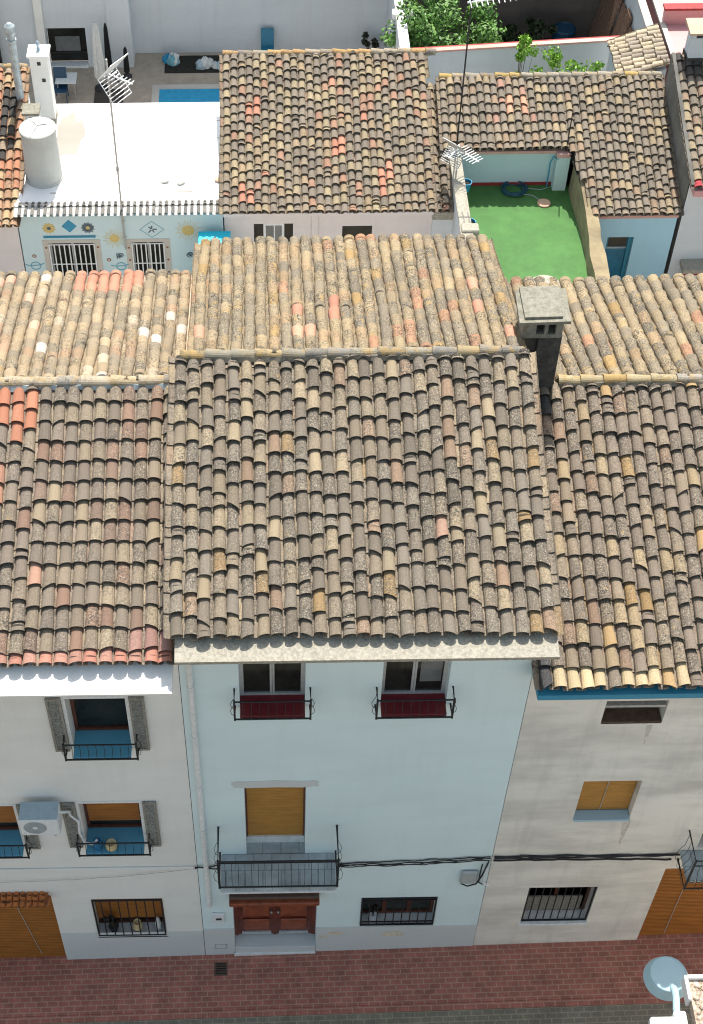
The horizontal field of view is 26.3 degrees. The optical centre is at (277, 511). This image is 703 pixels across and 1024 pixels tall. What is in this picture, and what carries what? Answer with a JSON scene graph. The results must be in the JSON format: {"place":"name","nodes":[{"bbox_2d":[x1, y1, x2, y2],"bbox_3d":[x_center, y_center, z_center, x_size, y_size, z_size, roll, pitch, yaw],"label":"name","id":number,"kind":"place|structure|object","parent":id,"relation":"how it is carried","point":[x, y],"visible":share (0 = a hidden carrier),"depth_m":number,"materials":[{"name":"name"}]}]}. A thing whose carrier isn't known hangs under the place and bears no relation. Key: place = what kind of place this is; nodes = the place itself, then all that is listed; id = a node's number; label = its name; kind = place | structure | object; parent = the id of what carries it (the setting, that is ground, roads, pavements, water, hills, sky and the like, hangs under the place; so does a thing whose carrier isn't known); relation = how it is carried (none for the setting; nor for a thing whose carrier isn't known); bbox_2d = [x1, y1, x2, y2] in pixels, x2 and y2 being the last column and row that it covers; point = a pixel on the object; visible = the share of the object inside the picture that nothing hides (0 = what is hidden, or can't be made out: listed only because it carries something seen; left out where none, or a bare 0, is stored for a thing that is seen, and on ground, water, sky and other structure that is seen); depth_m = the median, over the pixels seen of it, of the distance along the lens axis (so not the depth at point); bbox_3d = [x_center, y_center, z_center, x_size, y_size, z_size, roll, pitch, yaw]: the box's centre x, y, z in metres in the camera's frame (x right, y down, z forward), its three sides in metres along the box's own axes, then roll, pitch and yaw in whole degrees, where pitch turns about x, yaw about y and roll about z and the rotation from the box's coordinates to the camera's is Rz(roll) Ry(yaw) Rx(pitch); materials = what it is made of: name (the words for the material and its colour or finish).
{"place":"outdoors","nodes":[
{"label":"outdoors","id":0,"kind":"place"},
{"bbox_2d":[29,52,222,103],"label":"patio","id":1,"kind":"structure","parent":0,"point":[147,70],"depth_m":45.70,"materials":[{"name":"grey tile"}]},
{"bbox_2d":[53,67,68,103],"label":"chair","id":2,"kind":"object","parent":1,"relation":"on","point":[59,72],"visible":0.79,"depth_m":44.71,"materials":[{"name":"blue paint"}]},
{"bbox_2d":[55,72,77,98],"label":"table","id":3,"kind":"object","parent":1,"relation":"on","point":[71,78],"visible":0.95,"depth_m":44.75,"materials":[{"name":"white plastic"}]},
{"bbox_2d":[92,21,107,91],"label":"parasol","id":4,"kind":"object","parent":1,"relation":"on","point":[98,63],"visible":0.88,"depth_m":44.52,"materials":[{"name":"fabric"}]},
{"bbox_2d":[94,89,123,102],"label":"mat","id":5,"kind":"object","parent":1,"relation":"on","point":[101,97],"visible":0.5,"depth_m":45.12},
{"bbox_2d":[103,23,114,76],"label":"parasol","id":6,"kind":"object","parent":1,"relation":"on","point":[107,49],"visible":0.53,"depth_m":45.15,"materials":[{"name":"fabric"}]},
{"bbox_2d":[123,46,131,79],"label":"parasol","id":7,"kind":"object","parent":1,"relation":"on","point":[127,74],"visible":0.98,"depth_m":45.48,"materials":[{"name":"fabric"}]},
{"bbox_2d":[151,84,219,102],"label":"swimming pool","id":8,"kind":"structure","parent":1,"relation":"in","point":[185,93],"depth_m":45.22,"materials":[{"name":"liquid"}]},
{"bbox_2d":[164,55,218,72],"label":"plant bed","id":9,"kind":"object","parent":1,"relation":"on","point":[186,64],"visible":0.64,"depth_m":46.13,"materials":[{"name":"soil"}]},
{"bbox_2d":[162,52,179,65],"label":"towel bundle","id":10,"kind":"object","parent":9,"relation":"on","point":[171,59],"visible":1,"depth_m":46.07,"materials":[{"name":"blue fabric"}]},
{"bbox_2d":[195,56,213,69],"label":"towel bundle","id":11,"kind":"object","parent":9,"relation":"on","point":[203,62],"visible":1,"depth_m":45.93,"materials":[{"name":"white fabric"}]},
{"bbox_2d":[212,61,218,69],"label":"towel bundle","id":12,"kind":"object","parent":9,"relation":"on","point":[215,64],"visible":0.62,"depth_m":45.98,"materials":[{"name":"white fabric"}]},
{"bbox_2d":[0,0,387,68],"bbox_3d":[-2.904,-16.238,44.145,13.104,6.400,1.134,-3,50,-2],"label":"house","id":13,"kind":"structure","parent":1,"relation":"on","point":[63,28],"depth_m":45.74,"materials":[{"name":"white paint"}]},
{"bbox_2d":[47,28,88,68],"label":"glass door","id":14,"kind":"structure","parent":13,"relation":"in","point":[68,49],"depth_m":45.88,"materials":[{"name":"glass"}]},
{"bbox_2d":[261,28,273,50],"bbox_3d":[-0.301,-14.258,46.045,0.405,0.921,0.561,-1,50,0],"label":"door","id":15,"kind":"structure","parent":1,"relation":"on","point":[267,38],"depth_m":46.04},
{"bbox_2d":[361,32,378,48],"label":"shrub","id":16,"kind":"object","parent":1,"relation":"on","point":[367,44],"visible":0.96,"depth_m":45.90,"materials":[{"name":"green plant"}]},
{"bbox_2d":[386,0,412,48],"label":"garden wall","id":17,"kind":"structure","parent":1,"relation":"on","point":[402,38],"depth_m":42.40,"materials":[{"name":"white paint"}]},
{"bbox_2d":[198,231,230,243],"bbox_3d":[-1.547,-5.931,37.936,0.800,2.465,0.600,-1,50,0],"label":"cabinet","id":18,"kind":"object","parent":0,"point":[219,235],"visible":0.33,"depth_m":37.08,"materials":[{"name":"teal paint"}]},
{"bbox_2d":[219,47,453,241],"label":"house","id":19,"kind":"structure","parent":0,"point":[332,143],"depth_m":37.66,"materials":[{"name":"tile"}]},
{"bbox_2d":[254,223,292,241],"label":"window","id":20,"kind":"structure","parent":19,"relation":"in","point":[275,231],"depth_m":37.73,"materials":[{"name":"plastic"}]},
{"bbox_2d":[342,226,371,240],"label":"window","id":21,"kind":"structure","parent":19,"relation":"in","point":[352,230],"depth_m":37.82,"materials":[{"name":"glass"}]},
{"bbox_2d":[0,933,702,1017],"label":"pavement","id":22,"kind":"structure","parent":0,"point":[48,986],"depth_m":27.24,"materials":[{"name":"red brick"}]},
{"bbox_2d":[0,269,205,959],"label":"house","id":23,"kind":"structure","parent":22,"relation":"on","point":[92,735],"depth_m":21.85,"materials":[{"name":"white paint"}]},
{"bbox_2d":[0,804,40,858],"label":"window","id":24,"kind":"structure","parent":23,"relation":"in","point":[12,840],"depth_m":24.28,"materials":[{"name":"brown wood"}]},
{"bbox_2d":[0,896,65,957],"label":"garage door","id":25,"kind":"structure","parent":23,"relation":"in","point":[34,931],"depth_m":26.99,"materials":[{"name":"wood"}]},
{"bbox_2d":[18,801,97,844],"bbox_3d":[-3.413,4.988,23.577,1.077,1.409,0.428,-1,50,0],"label":"air conditioner","id":26,"kind":"object","parent":23,"relation":"attached to","point":[40,818],"visible":1,"depth_m":23.05,"materials":[{"name":"white plastic"}]},
{"bbox_2d":[0,869,192,882],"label":"cable","id":27,"kind":"object","parent":23,"relation":"attached to","point":[104,877],"visible":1,"depth_m":25.20,"materials":[{"name":"grey plastic"}]},
{"bbox_2d":[44,696,149,760],"bbox_3d":[-2.571,3.008,21.658,1.390,1.390,0.599,-1,50,0],"label":"window","id":28,"kind":"structure","parent":23,"relation":"in","point":[98,720],"depth_m":21.97,"materials":[{"name":"blue wood"}]},
{"bbox_2d":[93,837,102,849],"bbox_3d":[-2.891,5.347,24.216,0.169,0.240,0.169,-1,50,0],"label":"jar","id":29,"kind":"object","parent":23,"relation":"on","point":[97,846],"visible":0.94,"depth_m":24.15,"materials":[{"name":"blue ceramic"}]},
{"bbox_2d":[101,915,118,931],"bbox_3d":[-2.961,7.325,26.757,0.284,0.652,0.249,-37,59,-27],"label":"potted plant","id":30,"kind":"object","parent":23,"relation":"on","point":[110,925],"visible":0.96,"depth_m":26.69,"materials":[{"name":"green plant"}]},
{"bbox_2d":[60,801,160,856],"bbox_3d":[-2.625,4.916,23.895,1.480,1.410,0.599,-1,50,0],"label":"window","id":31,"kind":"structure","parent":23,"relation":"in","point":[133,824],"depth_m":24.19,"materials":[{"name":"brown wood"}]},
{"bbox_2d":[105,838,117,851],"bbox_3d":[-2.671,5.372,24.220,0.199,0.200,0.199,-1,50,0],"label":"flower pot","id":32,"kind":"object","parent":23,"relation":"on","point":[113,847],"visible":0.94,"depth_m":24.16,"materials":[{"name":"beige ceramic"}]},
{"bbox_2d":[91,898,167,937],"bbox_3d":[-2.588,7.045,26.541,1.250,1.500,0.316,-1,50,0],"label":"window","id":33,"kind":"structure","parent":23,"relation":"in","point":[125,911],"depth_m":26.69,"materials":[{"name":"brown wood"}]},
{"bbox_2d":[133,918,142,931],"bbox_3d":[-2.500,7.404,26.915,0.179,0.300,0.179,-1,50,0],"label":"flower pot","id":34,"kind":"object","parent":23,"relation":"on","point":[136,925],"visible":0.92,"depth_m":26.84,"materials":[{"name":"beige ceramic"}]},
{"bbox_2d":[155,917,162,931],"bbox_3d":[-2.131,7.347,26.857,0.139,0.460,0.139,-1,50,0],"label":"figurine","id":35,"kind":"object","parent":23,"relation":"on","point":[160,927],"visible":0.94,"depth_m":26.84,"materials":[{"name":"white ceramic"}]},
{"bbox_2d":[214,962,227,975],"bbox_3d":[-1.031,8.347,27.445,0.240,0.037,0.250,-1,50,0],"label":"drain cover","id":36,"kind":"object","parent":22,"relation":"on","point":[220,968],"visible":1,"depth_m":27.43,"materials":[{"name":"metal"}]},
{"bbox_2d":[473,273,702,944],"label":"house","id":37,"kind":"structure","parent":22,"relation":"on","point":[608,757],"depth_m":22.32,"materials":[{"name":"ceramic"}]},
{"bbox_2d":[518,887,596,925],"bbox_3d":[4.916,6.803,26.417,1.240,1.415,0.330,-1,50,0],"label":"window","id":38,"kind":"structure","parent":37,"relation":"in","point":[538,910],"depth_m":26.78,"materials":[{"name":"black metal"}]},
{"bbox_2d":[493,854,679,861],"bbox_3d":[5.125,5.740,24.942,3.072,0.252,0.057,-1,50,0],"label":"cable bundle","id":39,"kind":"object","parent":37,"relation":"attached to","point":[568,857],"visible":1,"depth_m":24.89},
{"bbox_2d":[573,781,636,821],"bbox_3d":[5.161,4.425,23.626,0.900,1.185,0.340,-1,50,0],"label":"window","id":40,"kind":"structure","parent":37,"relation":"in","point":[594,794],"depth_m":23.86,"materials":[{"name":"brown wood"}]},
{"bbox_2d":[601,700,666,723],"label":"window","id":41,"kind":"structure","parent":37,"relation":"in","point":[621,715],"depth_m":21.86,"materials":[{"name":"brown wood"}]},
{"bbox_2d":[639,868,702,934],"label":"garage door","id":42,"kind":"structure","parent":37,"relation":"in","point":[673,909],"depth_m":26.67,"materials":[{"name":"wood"}]},
{"bbox_2d":[163,233,564,955],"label":"house","id":43,"kind":"structure","parent":0,"point":[363,623],"depth_m":21.11,"materials":[{"name":"beige tile"}]},
{"bbox_2d":[195,865,216,869],"bbox_3d":[-1.152,5.882,24.947,0.439,0.154,0.052,-1,50,0],"label":"cable bundle","id":44,"kind":"object","parent":43,"relation":"attached to","point":[197,867],"visible":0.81,"depth_m":24.97,"materials":[{"name":"black rubber"}]},
{"bbox_2d":[212,912,224,922],"bbox_3d":[-1.036,7.135,26.436,0.220,0.350,0.052,-1,50,0],"label":"meter box","id":45,"kind":"object","parent":43,"relation":"attached to","point":[218,917],"visible":1,"depth_m":26.38,"materials":[{"name":"white plastic"}]},
{"bbox_2d":[230,663,314,720],"bbox_3d":[-0.072,2.417,20.902,1.194,1.171,0.494,-1,50,0],"label":"window","id":46,"kind":"structure","parent":43,"relation":"in","point":[267,691],"depth_m":21.22,"materials":[{"name":"metal"}]},
{"bbox_2d":[233,906,315,934],"bbox_3d":[-0.046,7.058,26.727,1.465,2.060,0.090,-1,50,0],"label":"door","id":47,"kind":"structure","parent":43,"relation":"in","point":[268,919],"depth_m":27.04,"materials":[{"name":"brown wood"}]},
{"bbox_2d":[245,787,304,842],"bbox_3d":[-0.036,4.709,24.065,0.955,2.160,0.130,-1,50,0],"label":"window","id":48,"kind":"structure","parent":43,"relation":"in","point":[273,814],"depth_m":24.20,"materials":[{"name":"brown wood"}]},
{"bbox_2d":[368,903,379,922],"bbox_3d":[1.697,7.085,26.625,0.195,0.648,0.200,25,54,20],"label":"potted plant","id":49,"kind":"object","parent":43,"relation":"on","point":[373,915],"visible":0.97,"depth_m":26.70,"materials":[{"name":"green plant"}]},
{"bbox_2d":[359,897,436,925],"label":"window","id":50,"kind":"structure","parent":43,"relation":"in","point":[391,910],"depth_m":26.77,"materials":[{"name":"black metal"}]},
{"bbox_2d":[372,661,456,719],"bbox_3d":[1.926,2.402,20.930,1.199,1.171,0.494,-1,50,0],"label":"window","id":51,"kind":"structure","parent":43,"relation":"in","point":[403,696],"depth_m":21.27,"materials":[{"name":"metal"}]},
{"bbox_2d":[339,856,490,867],"bbox_3d":[2.272,5.807,24.938,2.524,0.261,0.067,-1,50,0],"label":"cable bundle","id":52,"kind":"object","parent":43,"relation":"attached to","point":[423,863],"visible":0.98,"depth_m":24.94,"materials":[{"name":"black rubber"}]},
{"bbox_2d":[459,861,489,886],"bbox_3d":[3.348,6.095,25.297,0.529,0.844,0.076,-1,50,0],"label":"junction box","id":53,"kind":"object","parent":43,"relation":"attached to","point":[468,876],"visible":1,"depth_m":25.31,"materials":[{"name":"grey plastic"}]},
{"bbox_2d":[55,1003,692,1023],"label":"road","id":54,"kind":"structure","parent":0,"point":[626,1014],"depth_m":26.68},
{"bbox_2d":[681,974,702,1023],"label":"house","id":55,"kind":"structure","parent":54,"relation":"on","point":[692,987],"depth_m":20.62,"materials":[{"name":"white paint"}]},
{"bbox_2d":[643,956,687,1023],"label":"satellite dish","id":56,"kind":"object","parent":55,"relation":"attached to","point":[663,976],"visible":0.89,"depth_m":22.27,"materials":[{"name":"blue paint"}]},
{"bbox_2d":[454,37,582,44],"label":"garden soil","id":57,"kind":"structure","parent":0,"point":[543,38],"depth_m":47.09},
{"bbox_2d":[379,0,506,47],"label":"tree","id":58,"kind":"object","parent":57,"relation":"on","point":[429,31],"visible":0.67,"depth_m":42.88,"materials":[{"name":"green plant"}]},
{"bbox_2d":[404,0,600,38],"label":"garden wall","id":59,"kind":"structure","parent":57,"relation":"on","point":[580,15],"depth_m":46.46,"materials":[{"name":"grey paint"}]},
{"bbox_2d":[500,22,518,41],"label":"bush","id":60,"kind":"object","parent":57,"relation":"on","point":[511,30],"visible":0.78,"depth_m":45.94,"materials":[{"name":"green plant"}]},
{"bbox_2d":[415,35,619,83],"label":"garden wall","id":61,"kind":"structure","parent":57,"relation":"on","point":[500,57],"depth_m":41.78,"materials":[{"name":"paint"}]},
{"bbox_2d":[515,33,538,72],"bbox_3d":[6.541,-11.054,41.008,0.504,4.375,1.037,-11,50,-9],"label":"shrub","id":62,"kind":"object","parent":57,"relation":"on","point":[525,42],"visible":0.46,"depth_m":39.54,"materials":[{"name":"green plant"}]},
{"bbox_2d":[514,16,557,41],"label":"bush","id":63,"kind":"object","parent":57,"relation":"on","point":[542,29],"visible":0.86,"depth_m":45.93,"materials":[{"name":"green plant"}]},
{"bbox_2d":[552,22,575,38],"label":"barrel","id":64,"kind":"object","parent":57,"relation":"on","point":[566,30],"visible":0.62,"depth_m":45.97,"materials":[{"name":"blue paint"}]},
{"bbox_2d":[573,59,604,71],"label":"shrub","id":65,"kind":"object","parent":57,"relation":"on","point":[597,66],"visible":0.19,"depth_m":40.26,"materials":[{"name":"green plant"}]},
{"bbox_2d":[588,0,607,36],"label":"plank","id":66,"kind":"object","parent":57,"relation":"on","point":[598,15],"visible":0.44,"depth_m":45.52,"materials":[{"name":"brown wood"}]},
{"bbox_2d":[594,0,613,36],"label":"plank","id":67,"kind":"object","parent":57,"relation":"on","point":[605,15],"visible":0.44,"depth_m":44.88,"materials":[{"name":"brown wood"}]},
{"bbox_2d":[601,0,622,35],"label":"plank","id":68,"kind":"object","parent":57,"relation":"on","point":[611,18],"visible":0.33,"depth_m":44.13,"materials":[{"name":"brown wood"}]},
{"bbox_2d":[611,3,626,35],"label":"plank","id":69,"kind":"object","parent":57,"relation":"on","point":[619,20],"visible":0.36,"depth_m":43.55,"materials":[{"name":"brown wood"}]},
{"bbox_2d":[618,9,631,35],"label":"plank","id":70,"kind":"object","parent":57,"relation":"on","point":[625,25],"visible":0.36,"depth_m":42.89,"materials":[{"name":"brown wood"}]},
{"bbox_2d":[609,0,652,35],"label":"garden wall","id":71,"kind":"structure","parent":57,"relation":"on","point":[640,14],"depth_m":42.02,"materials":[{"name":"white paint"}]},
{"bbox_2d":[606,23,669,77],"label":"lean to","id":72,"kind":"object","parent":57,"relation":"on","point":[643,49],"visible":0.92,"depth_m":40.26,"materials":[{"name":"tile"}]},
{"bbox_2d":[530,45,578,72],"bbox_3d":[7.410,-10.966,41.157,1.377,4.029,0.932,-1,50,0],"label":"shrub","id":73,"kind":"object","parent":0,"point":[557,57],"visible":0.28,"depth_m":39.99,"materials":[{"name":"green plant"}]},
{"bbox_2d":[667,216,681,272],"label":"courtyard","id":74,"kind":"structure","parent":0,"point":[674,244],"depth_m":40.60,"materials":[{"name":"grey concrete"}]},
{"bbox_2d":[0,22,29,275],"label":"house","id":75,"kind":"structure","parent":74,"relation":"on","point":[14,84],"depth_m":37.82,"materials":[{"name":"ceramic"}]},
{"bbox_2d":[13,41,224,276],"bbox_3d":[-3.930,-8.840,38.540,5.164,5.340,4.656,-1,50,0],"label":"annex","id":76,"kind":"object","parent":74,"relation":"on","point":[72,220],"visible":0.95,"depth_m":37.94,"materials":[{"name":"paint"}]},
{"bbox_2d":[19,117,63,188],"bbox_3d":[-5.842,-8.909,37.149,0.940,1.560,0.940,-1,50,0],"label":"water tank","id":77,"kind":"object","parent":76,"relation":"on","point":[43,167],"visible":1,"depth_m":36.81,"materials":[{"name":"white plastic"}]},
{"bbox_2d":[42,239,103,275],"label":"window","id":78,"kind":"structure","parent":76,"relation":"in","point":[76,256],"depth_m":38.17,"materials":[{"name":"metal"}]},
{"bbox_2d":[98,53,133,249],"bbox_3d":[-3.567,-8.264,35.563,0.817,5.619,0.640,28,55,22],"label":"antenna","id":79,"kind":"object","parent":76,"relation":"attached to","point":[111,68],"visible":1,"depth_m":34.09,"materials":[{"name":"metal"}]},
{"bbox_2d":[126,238,171,274],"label":"window","id":80,"kind":"structure","parent":76,"relation":"in","point":[142,254],"depth_m":38.17,"materials":[{"name":"metal"}]},
{"bbox_2d":[161,178,168,183],"bbox_3d":[-2.807,-8.270,37.566,0.180,0.060,0.120,-14,51,-11],"label":"brick","id":81,"kind":"object","parent":76,"relation":"on","point":[164,180],"visible":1,"depth_m":37.53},
{"bbox_2d":[435,71,683,282],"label":"house","id":82,"kind":"structure","parent":74,"relation":"on","point":[618,154],"depth_m":37.91,"materials":[{"name":"tile"}]},
{"bbox_2d":[440,137,482,169],"bbox_3d":[4.455,-8.621,36.836,0.745,0.984,1.031,-24,54,-19],"label":"antenna","id":83,"kind":"object","parent":82,"relation":"on","point":[458,148],"visible":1,"depth_m":36.77,"materials":[{"name":"metal"}]},
{"bbox_2d":[465,179,471,191],"bbox_3d":[4.755,-8.199,37.837,0.267,0.270,0.267,-1,50,0],"label":"bucket","id":84,"kind":"object","parent":82,"relation":"on","point":[468,182],"visible":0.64,"depth_m":37.79,"materials":[{"name":"blue plastic"}]},
{"bbox_2d":[455,0,516,156],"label":"antenna","id":85,"kind":"object","parent":82,"relation":"on","point":[472,1],"visible":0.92,"depth_m":35.46,"materials":[{"name":"metal"}]},
{"bbox_2d":[501,181,550,199],"bbox_3d":[6.418,-8.378,38.385,1.364,0.512,0.765,-1,50,0],"label":"garden hose","id":86,"kind":"object","parent":82,"relation":"on","point":[505,184],"visible":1,"depth_m":38.51,"materials":[{"name":"blue plastic"}]},
{"bbox_2d":[537,199,550,207],"bbox_3d":[6.777,-7.859,38.233,0.339,0.045,0.339,-1,50,0],"label":"round lid","id":87,"kind":"object","parent":82,"relation":"on","point":[544,203],"visible":1,"depth_m":38.21,"materials":[{"name":"ceramic"}]},
{"bbox_2d":[546,156,558,186],"bbox_3d":[7.006,-8.647,38.281,0.071,0.998,0.250,-32,56,-24],"label":"water pipe","id":88,"kind":"object","parent":82,"relation":"attached to","point":[549,169],"visible":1,"depth_m":38.26,"materials":[{"name":"blue paint"}]},
{"bbox_2d":[565,112,572,150],"bbox_3d":[7.261,-9.436,37.406,0.032,1.151,0.084,16,52,14],"label":"rod","id":89,"kind":"object","parent":82,"relation":"on","point":[569,130],"visible":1,"depth_m":37.34,"materials":[{"name":"black metal"}]},
{"bbox_2d":[605,237,632,280],"bbox_3d":[8.606,-6.397,38.442,0.660,1.820,0.070,-1,50,0],"label":"door","id":90,"kind":"structure","parent":82,"relation":"in","point":[617,249],"depth_m":38.25,"materials":[{"name":"blue paint"}]},
{"bbox_2d":[568,166,609,281],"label":"garden wall","id":91,"kind":"structure","parent":74,"relation":"on","point":[588,222],"depth_m":36.79,"materials":[{"name":"beige paint"}]},
{"bbox_2d":[646,0,702,81],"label":"house","id":92,"kind":"structure","parent":74,"relation":"on","point":[669,17],"depth_m":40.91,"materials":[{"name":"white paint"}]},
{"bbox_2d":[663,18,702,278],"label":"house","id":93,"kind":"structure","parent":74,"relation":"on","point":[684,88],"depth_m":37.30,"materials":[{"name":"paint"}]},
{"label":"ground","id":94,"kind":"structure","parent":0,"visible":0},
{"bbox_2d":[0,996,684,1023],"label":"kerb","id":95,"kind":"structure","parent":94,"relation":"on","point":[339,1010],"depth_m":26.85,"materials":[{"name":"grey concrete"}]}
]}

